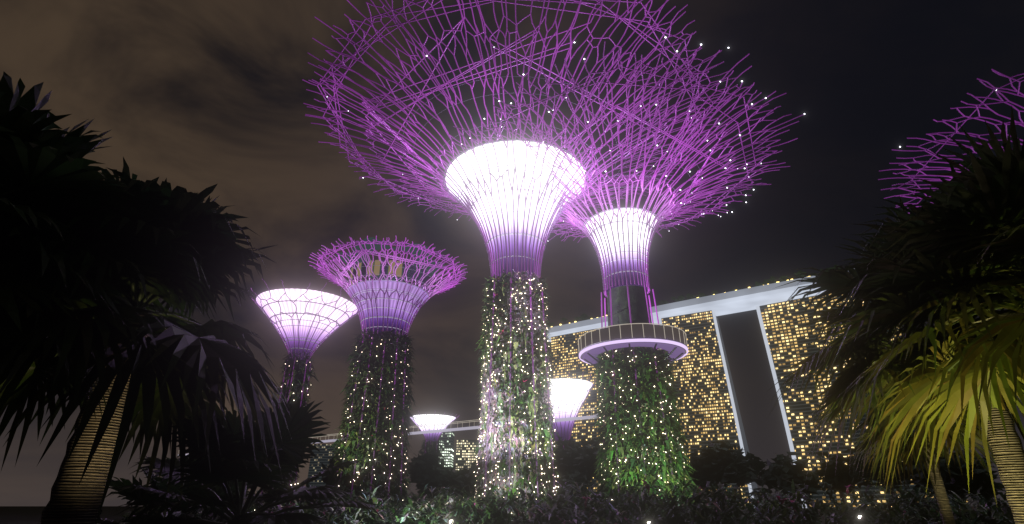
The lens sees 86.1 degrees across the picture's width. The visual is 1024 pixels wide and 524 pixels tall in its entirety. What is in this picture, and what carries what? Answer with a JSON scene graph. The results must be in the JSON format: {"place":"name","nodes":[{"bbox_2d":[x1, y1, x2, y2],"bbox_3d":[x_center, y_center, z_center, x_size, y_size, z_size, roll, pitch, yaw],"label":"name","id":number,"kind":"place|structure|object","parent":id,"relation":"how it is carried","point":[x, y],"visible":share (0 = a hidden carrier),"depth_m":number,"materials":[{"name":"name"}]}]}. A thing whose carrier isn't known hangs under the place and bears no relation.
{"place":"outdoors","nodes":[
{"label":"outdoors","id":0,"kind":"place"},
{"bbox_2d":[308,444,338,486],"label":"city tower","id":1,"kind":"structure","parent":0,"point":[325,453],"depth_m":895.50,"materials":[{"name":"grey glass"}]},
{"bbox_2d":[185,414,597,455],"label":"elevated walkway","id":2,"kind":"structure","parent":0,"point":[477,427],"depth_m":94.09,"materials":[{"name":"grey metal"}]},
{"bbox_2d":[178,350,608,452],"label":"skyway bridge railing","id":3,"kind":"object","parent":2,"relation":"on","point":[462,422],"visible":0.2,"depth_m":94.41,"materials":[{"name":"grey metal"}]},
{"bbox_2d":[438,431,453,470],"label":"city tower","id":4,"kind":"structure","parent":0,"point":[447,442],"depth_m":857.97,"materials":[{"name":"grey glass"}]},
{"bbox_2d":[455,440,478,503],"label":"city tower","id":5,"kind":"structure","parent":0,"point":[465,449],"depth_m":880.96,"materials":[{"name":"yellow glass"}]},
{"bbox_2d":[0,506,1013,523],"bbox_3d":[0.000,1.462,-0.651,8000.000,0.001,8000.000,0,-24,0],"label":"ground","id":6,"kind":"structure","parent":0,"point":[20,514],"depth_m":128.17,"materials":[{"name":"soil"}]},
{"bbox_2d":[0,157,291,523],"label":"palm tree","id":7,"kind":"object","parent":6,"relation":"on","point":[191,238],"depth_m":6.97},
{"bbox_2d":[36,262,201,356],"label":"palm petioles","id":8,"kind":"object","parent":7,"relation":"attached to","point":[138,297],"visible":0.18,"depth_m":8.01,"materials":[{"name":"green"}]},
{"bbox_2d":[37,457,263,523],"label":"young palm","id":9,"kind":"object","parent":6,"relation":"on","point":[176,515],"visible":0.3,"depth_m":10.63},
{"bbox_2d":[101,505,232,523],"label":"young palm petioles","id":10,"kind":"object","parent":9,"relation":"attached to","point":[201,516],"visible":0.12,"depth_m":11.17,"materials":[{"name":"green"}]},
{"bbox_2d":[110,395,382,523],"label":"young palm","id":11,"kind":"object","parent":6,"relation":"on","point":[242,465],"visible":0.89,"depth_m":9.20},
{"bbox_2d":[172,444,332,523],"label":"young palm petioles","id":12,"kind":"object","parent":11,"relation":"attached to","point":[245,507],"visible":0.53,"depth_m":9.62,"materials":[{"name":"green"}]},
{"bbox_2d":[251,279,365,523],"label":"supertree","id":13,"kind":"object","parent":6,"relation":"on","point":[316,347],"depth_m":59.87},
{"bbox_2d":[255,350,318,510],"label":"supertree plants","id":14,"kind":"object","parent":13,"relation":"attached to","point":[287,371],"visible":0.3,"depth_m":59.20,"materials":[{"name":"green plant"}]},
{"bbox_2d":[262,300,348,352],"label":"support rings","id":15,"kind":"object","parent":13,"relation":"attached to","point":[304,320],"visible":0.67,"depth_m":59.97,"materials":[{"name":"metal"}]},
{"bbox_2d":[256,289,356,359],"bbox_3d":[-23.600,8.029,62.103,11.085,6.450,11.085,0,-24,0],"label":"illuminated funnel","id":16,"kind":"object","parent":13,"relation":"attached to","point":[290,306],"visible":0.78,"depth_m":59.96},
{"bbox_2d":[321,465,329,484],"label":"garden tree","id":17,"kind":"object","parent":6,"relation":"on","point":[323,479],"depth_m":119.47,"materials":[{"name":"green plant"}]},
{"bbox_2d":[321,447,337,485],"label":"garden tree","id":18,"kind":"object","parent":6,"relation":"on","point":[326,477],"visible":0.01,"depth_m":89.94,"materials":[{"name":"green plant"}]},
{"bbox_2d":[294,487,429,519],"bbox_3d":[-15.481,26.708,59.548,15.138,4.210,15.743,0,-24,0],"label":"shrub","id":19,"kind":"object","parent":6,"relation":"on","point":[415,497],"visible":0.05,"depth_m":56.24,"materials":[{"name":"green plant"}]},
{"bbox_2d":[308,235,466,508],"bbox_3d":[-15.618,14.428,64.674,19.959,29.449,19.691,0,-24,0],"label":"supertree","id":20,"kind":"object","parent":6,"relation":"on","point":[328,274],"depth_m":64.95},
{"bbox_2d":[326,328,419,509],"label":"supertree plants","id":21,"kind":"object","parent":20,"relation":"attached to","point":[360,352],"visible":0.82,"depth_m":60.90,"materials":[{"name":"green plant"}]},
{"bbox_2d":[341,353,407,486],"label":"string lights","id":22,"kind":"object","parent":20,"relation":"attached to","point":[390,428],"visible":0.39,"depth_m":60.59},
{"bbox_2d":[350,260,401,284],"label":"window panels","id":23,"kind":"object","parent":20,"relation":"attached to","point":[398,270],"visible":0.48,"depth_m":65.67,"materials":[{"name":"beige glass"}]},
{"bbox_2d":[336,237,444,281],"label":"pavilion roof","id":24,"kind":"structure","parent":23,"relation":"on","point":[378,247],"depth_m":70.20,"materials":[{"name":"purple metal"}]},
{"bbox_2d":[348,281,427,296],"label":"ring","id":25,"kind":"object","parent":20,"relation":"attached to","point":[386,281],"visible":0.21,"depth_m":66.11,"materials":[{"name":"purple metal"}]},
{"bbox_2d":[350,280,426,339],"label":"supertree funnel","id":26,"kind":"object","parent":20,"relation":"attached to","point":[394,295],"visible":0.55,"depth_m":65.51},
{"bbox_2d":[335,261,442,332],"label":"support rings","id":27,"kind":"object","parent":20,"relation":"attached to","point":[388,298],"visible":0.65,"depth_m":65.42,"materials":[{"name":"purple metal"}]},
{"bbox_2d":[348,260,429,293],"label":"window panels","id":28,"kind":"object","parent":20,"relation":"attached to","point":[412,271],"visible":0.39,"depth_m":66.61,"materials":[{"name":"grey"}]},
{"bbox_2d":[406,449,446,505],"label":"garden tree","id":29,"kind":"object","parent":6,"relation":"on","point":[419,464],"depth_m":107.53,"materials":[{"name":"plant"}]},
{"bbox_2d":[412,411,458,452],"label":"supertree","id":30,"kind":"object","parent":6,"relation":"on","point":[434,424],"depth_m":170.65},
{"bbox_2d":[416,437,443,511],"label":"supertree plants","id":31,"kind":"object","parent":30,"relation":"attached to","point":[430,448],"visible":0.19,"depth_m":169.57,"materials":[{"name":"green plant"}]},
{"bbox_2d":[410,414,454,441],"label":"illuminated funnel","id":32,"kind":"object","parent":30,"relation":"attached to","point":[427,421],"visible":0.71,"depth_m":170.20,"materials":[{"name":"white metal"}]},
{"bbox_2d":[413,457,465,499],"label":"garden tree","id":33,"kind":"object","parent":6,"relation":"on","point":[434,477],"visible":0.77,"depth_m":81.95,"materials":[{"name":"plant"}]},
{"bbox_2d":[114,483,769,523],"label":"shrub bed","id":34,"kind":"object","parent":6,"relation":"on","point":[489,513],"visible":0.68,"depth_m":26.44,"materials":[{"name":"green plant"}]},
{"bbox_2d":[453,469,469,499],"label":"garden tree","id":35,"kind":"object","parent":6,"relation":"on","point":[462,494],"depth_m":118.64,"materials":[{"name":"green plant"}]},
{"bbox_2d":[450,456,484,495],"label":"garden tree","id":36,"kind":"object","parent":6,"relation":"on","point":[468,474],"visible":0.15,"depth_m":71.29,"materials":[{"name":"green plant"}]},
{"bbox_2d":[424,477,596,523],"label":"shrub","id":37,"kind":"object","parent":6,"relation":"on","point":[465,497],"visible":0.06,"depth_m":40.68,"materials":[{"name":"green plant"}]},
{"bbox_2d":[302,0,736,514],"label":"supertree","id":38,"kind":"object","parent":6,"relation":"on","point":[441,182],"depth_m":49.08},
{"bbox_2d":[446,141,584,280],"bbox_3d":[0.350,-2.806,52.697,13.940,11.194,13.940,0,-24,0],"label":"illuminated funnel","id":39,"kind":"object","parent":38,"relation":"attached to","point":[519,151],"visible":0.55,"depth_m":49.99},
{"bbox_2d":[401,76,629,261],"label":"support rings","id":40,"kind":"object","parent":38,"relation":"attached to","point":[474,202],"visible":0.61,"depth_m":49.97,"materials":[{"name":"purple metal"}]},
{"bbox_2d":[474,278,558,513],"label":"string lights","id":41,"kind":"object","parent":38,"relation":"attached to","point":[524,391],"visible":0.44,"depth_m":44.56},
{"bbox_2d":[472,269,561,518],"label":"supertree plants","id":42,"kind":"object","parent":38,"relation":"attached to","point":[517,363],"visible":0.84,"depth_m":44.59,"materials":[{"name":"green plant"}]},
{"bbox_2d":[555,471,570,495],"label":"garden tree","id":43,"kind":"object","parent":6,"relation":"on","point":[562,478],"visible":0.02,"depth_m":70.96,"materials":[{"name":"green plant"}]},
{"bbox_2d":[550,372,596,447],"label":"supertree","id":44,"kind":"object","parent":6,"relation":"on","point":[589,390],"depth_m":114.05},
{"bbox_2d":[553,435,575,458],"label":"supertree plants","id":45,"kind":"object","parent":44,"relation":"attached to","point":[571,444],"visible":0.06,"depth_m":113.08,"materials":[{"name":"plant"}]},
{"bbox_2d":[549,379,592,440],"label":"supertree funnel","id":46,"kind":"object","parent":44,"relation":"attached to","point":[567,394],"visible":0.57,"depth_m":113.93,"materials":[{"name":"white metal"}]},
{"bbox_2d":[559,470,589,495],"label":"garden tree","id":47,"kind":"object","parent":6,"relation":"on","point":[569,476],"visible":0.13,"depth_m":75.56,"materials":[{"name":"plant"}]},
{"bbox_2d":[553,439,598,488],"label":"garden tree","id":48,"kind":"object","parent":6,"relation":"on","point":[566,461],"depth_m":103.76,"materials":[{"name":"plant"}]},
{"bbox_2d":[569,438,601,500],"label":"garden tree","id":49,"kind":"object","parent":6,"relation":"on","point":[593,449],"depth_m":112.30,"materials":[{"name":"green plant"}]},
{"bbox_2d":[446,38,803,503],"bbox_3d":[10.326,5.385,47.553,33.844,32.044,33.147,0,-24,0],"label":"supertree","id":50,"kind":"object","parent":6,"relation":"on","point":[665,213],"depth_m":47.70},
{"bbox_2d":[586,208,656,293],"bbox_3d":[10.300,-0.346,50.507,6.676,6.718,6.676,0,-24,0],"label":"supertree funnel","id":51,"kind":"object","parent":50,"relation":"attached to","point":[614,225],"visible":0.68,"depth_m":48.97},
{"bbox_2d":[548,143,701,284],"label":"ring hoops","id":52,"kind":"object","parent":50,"relation":"attached to","point":[624,207],"visible":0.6,"depth_m":48.90,"materials":[{"name":"purple metal"}]},
{"bbox_2d":[579,337,687,358],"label":"skyway ring deck","id":53,"kind":"structure","parent":50,"relation":"attached to","point":[632,342],"depth_m":43.76,"materials":[{"name":"grey"}]},
{"bbox_2d":[578,323,687,349],"bbox_3d":[10.300,7.206,47.145,9.170,1.185,9.170,0,-24,0],"label":"walkway railing","id":54,"kind":"object","parent":53,"relation":"on","point":[631,330],"visible":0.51,"depth_m":43.77,"materials":[{"name":"metal"}]},
{"bbox_2d":[579,324,686,352],"bbox_3d":[10.300,7.218,47.140,9.040,1.040,9.040,0,-24,0],"label":"skyway ring glass","id":55,"kind":"object","parent":53,"relation":"on","point":[636,331],"visible":0.52,"depth_m":43.48,"materials":[{"name":"glass"}]},
{"bbox_2d":[582,342,684,363],"bbox_3d":[10.300,8.021,46.782,8.600,0.001,8.600,0,-24,0],"label":"deck underside","id":56,"kind":"object","parent":53,"relation":"attached to","point":[677,351],"visible":0.58,"depth_m":44.56,"materials":[{"name":"purple metal"}]},
{"bbox_2d":[579,339,687,363],"bbox_3d":[10.300,7.921,46.827,9.140,0.220,9.140,0,-24,0],"label":"light ring","id":57,"kind":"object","parent":53,"relation":"attached to","point":[632,340],"depth_m":43.35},
{"bbox_2d":[584,343,683,367],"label":"support brackets","id":58,"kind":"object","parent":50,"relation":"attached to","point":[670,353],"visible":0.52,"depth_m":44.35,"materials":[{"name":"purple metal"}]},
{"bbox_2d":[599,350,683,499],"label":"fairy lights","id":59,"kind":"object","parent":50,"relation":"attached to","point":[634,415],"visible":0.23,"depth_m":42.38},
{"bbox_2d":[484,37,804,221],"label":"supertree leds","id":60,"kind":"object","parent":50,"relation":"attached to","point":[657,145],"visible":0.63,"depth_m":46.89,"materials":[{"name":"white"}]},
{"bbox_2d":[591,347,699,508],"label":"supertree plants","id":61,"kind":"object","parent":50,"relation":"attached to","point":[674,444],"visible":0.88,"depth_m":42.28,"materials":[{"name":"green plant"}]},
{"bbox_2d":[687,460,726,488],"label":"garden tree","id":62,"kind":"object","parent":6,"relation":"on","point":[704,479],"visible":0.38,"depth_m":128.42,"materials":[{"name":"green plant"}]},
{"bbox_2d":[688,438,750,490],"bbox_3d":[22.361,23.107,58.298,7.459,8.471,7.598,0,-24,0],"label":"garden tree","id":63,"kind":"object","parent":6,"relation":"on","point":[722,462],"depth_m":57.38,"materials":[{"name":"green plant"}]},
{"bbox_2d":[727,445,767,507],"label":"garden tree","id":64,"kind":"object","parent":6,"relation":"on","point":[753,461],"depth_m":125.38,"materials":[{"name":"green plant"}]},
{"bbox_2d":[528,476,1014,523],"bbox_3d":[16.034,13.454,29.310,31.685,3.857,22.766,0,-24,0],"label":"shrub bed","id":65,"kind":"object","parent":6,"relation":"on","point":[789,511],"visible":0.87,"depth_m":22.96,"materials":[{"name":"green plant"}]},
{"bbox_2d":[742,452,824,500],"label":"garden tree","id":66,"kind":"object","parent":6,"relation":"on","point":[779,471],"depth_m":73.00,"materials":[{"name":"plant"}]},
{"bbox_2d":[815,452,866,513],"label":"garden tree","id":67,"kind":"object","parent":6,"relation":"on","point":[839,479],"depth_m":123.58,"materials":[{"name":"green plant"}]},
{"bbox_2d":[840,448,910,513],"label":"garden tree","id":68,"kind":"object","parent":6,"relation":"on","point":[865,482],"depth_m":127.44,"materials":[{"name":"plant"}]},
{"bbox_2d":[848,437,925,515],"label":"garden tree","id":69,"kind":"object","parent":6,"relation":"on","point":[867,475],"depth_m":91.72,"materials":[{"name":"green plant"}]},
{"bbox_2d":[770,185,1023,523],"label":"palm","id":70,"kind":"object","parent":6,"relation":"on","point":[834,399],"depth_m":8.62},
{"bbox_2d":[850,289,1010,349],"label":"palm petioles","id":71,"kind":"object","parent":70,"relation":"attached to","point":[954,326],"visible":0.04,"depth_m":9.26,"materials":[{"name":"green"}]},
{"bbox_2d":[804,108,1023,508],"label":"palm","id":72,"kind":"object","parent":6,"relation":"on","point":[979,217],"depth_m":7.36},
{"bbox_2d":[939,235,1023,370],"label":"palm petioles","id":73,"kind":"object","parent":72,"relation":"attached to","point":[1002,297],"visible":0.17,"depth_m":7.38,"materials":[{"name":"green"}]},
{"bbox_2d":[839,394,1020,523],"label":"palm","id":74,"kind":"object","parent":6,"relation":"on","point":[871,444],"depth_m":15.36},
{"bbox_2d":[878,69,1023,213],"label":"supertree","id":75,"kind":"object","parent":6,"relation":"on","point":[912,177],"visible":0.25,"depth_m":49.67},
{"bbox_2d":[902,448,1004,503],"bbox_3d":[48.227,24.172,60.015,8.994,7.894,8.482,0,-24,0],"label":"garden tree","id":76,"kind":"object","parent":6,"relation":"on","point":[981,478],"depth_m":58.64,"materials":[{"name":"plant"}]},
{"bbox_2d":[923,448,997,502],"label":"garden tree","id":77,"kind":"object","parent":6,"relation":"on","point":[955,456],"depth_m":111.86,"materials":[{"name":"green plant"}]},
{"bbox_3d":[-6.842,1.993,5.483,0.653,5.000,0.653,0,-24,0],"label":"palm trunk","id":78,"kind":"object","parent":6,"relation":"on","visible":0},
{"bbox_2d":[0,72,194,424],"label":"palm","id":79,"kind":"object","parent":78,"relation":"attached to","point":[52,169],"visible":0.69,"depth_m":6.49,"materials":[{"name":"green plant"}]},
{"bbox_2d":[551,328,600,496],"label":"hotel tower","id":80,"kind":"structure","parent":0,"point":[565,357],"depth_m":647.91,"materials":[{"name":"yellow glass"}]},
{"bbox_2d":[661,310,748,504],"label":"hotel tower","id":81,"kind":"structure","parent":0,"point":[701,385],"depth_m":565.17,"materials":[{"name":"yellow glass"}]},
{"bbox_2d":[712,310,755,507],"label":"tower edge","id":82,"kind":"object","parent":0,"point":[729,386],"visible":0.79,"depth_m":550.60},
{"bbox_2d":[716,317,761,504],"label":"hotel tower end walls","id":83,"kind":"structure","parent":0,"point":[744,440],"depth_m":571.27,"materials":[{"name":"grey concrete"}]},
{"bbox_2d":[756,306,806,507],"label":"tower edge","id":84,"kind":"object","parent":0,"point":[787,429],"visible":0.77,"depth_m":540.09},
{"bbox_2d":[759,293,969,507],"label":"hotel tower","id":85,"kind":"structure","parent":0,"point":[785,340],"depth_m":526.06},
{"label":"hotel tower","id":86,"kind":"object","parent":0,"visible":0},
{"bbox_2d":[547,271,856,341],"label":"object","id":87,"kind":"structure","parent":86,"relation":"on","point":[741,300],"depth_m":582.41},
{"bbox_2d":[548,265,840,326],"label":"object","id":88,"kind":"structure","parent":87,"relation":"on","point":[771,280],"depth_m":596.99,"materials":[{"name":"black plant"}]}
]}

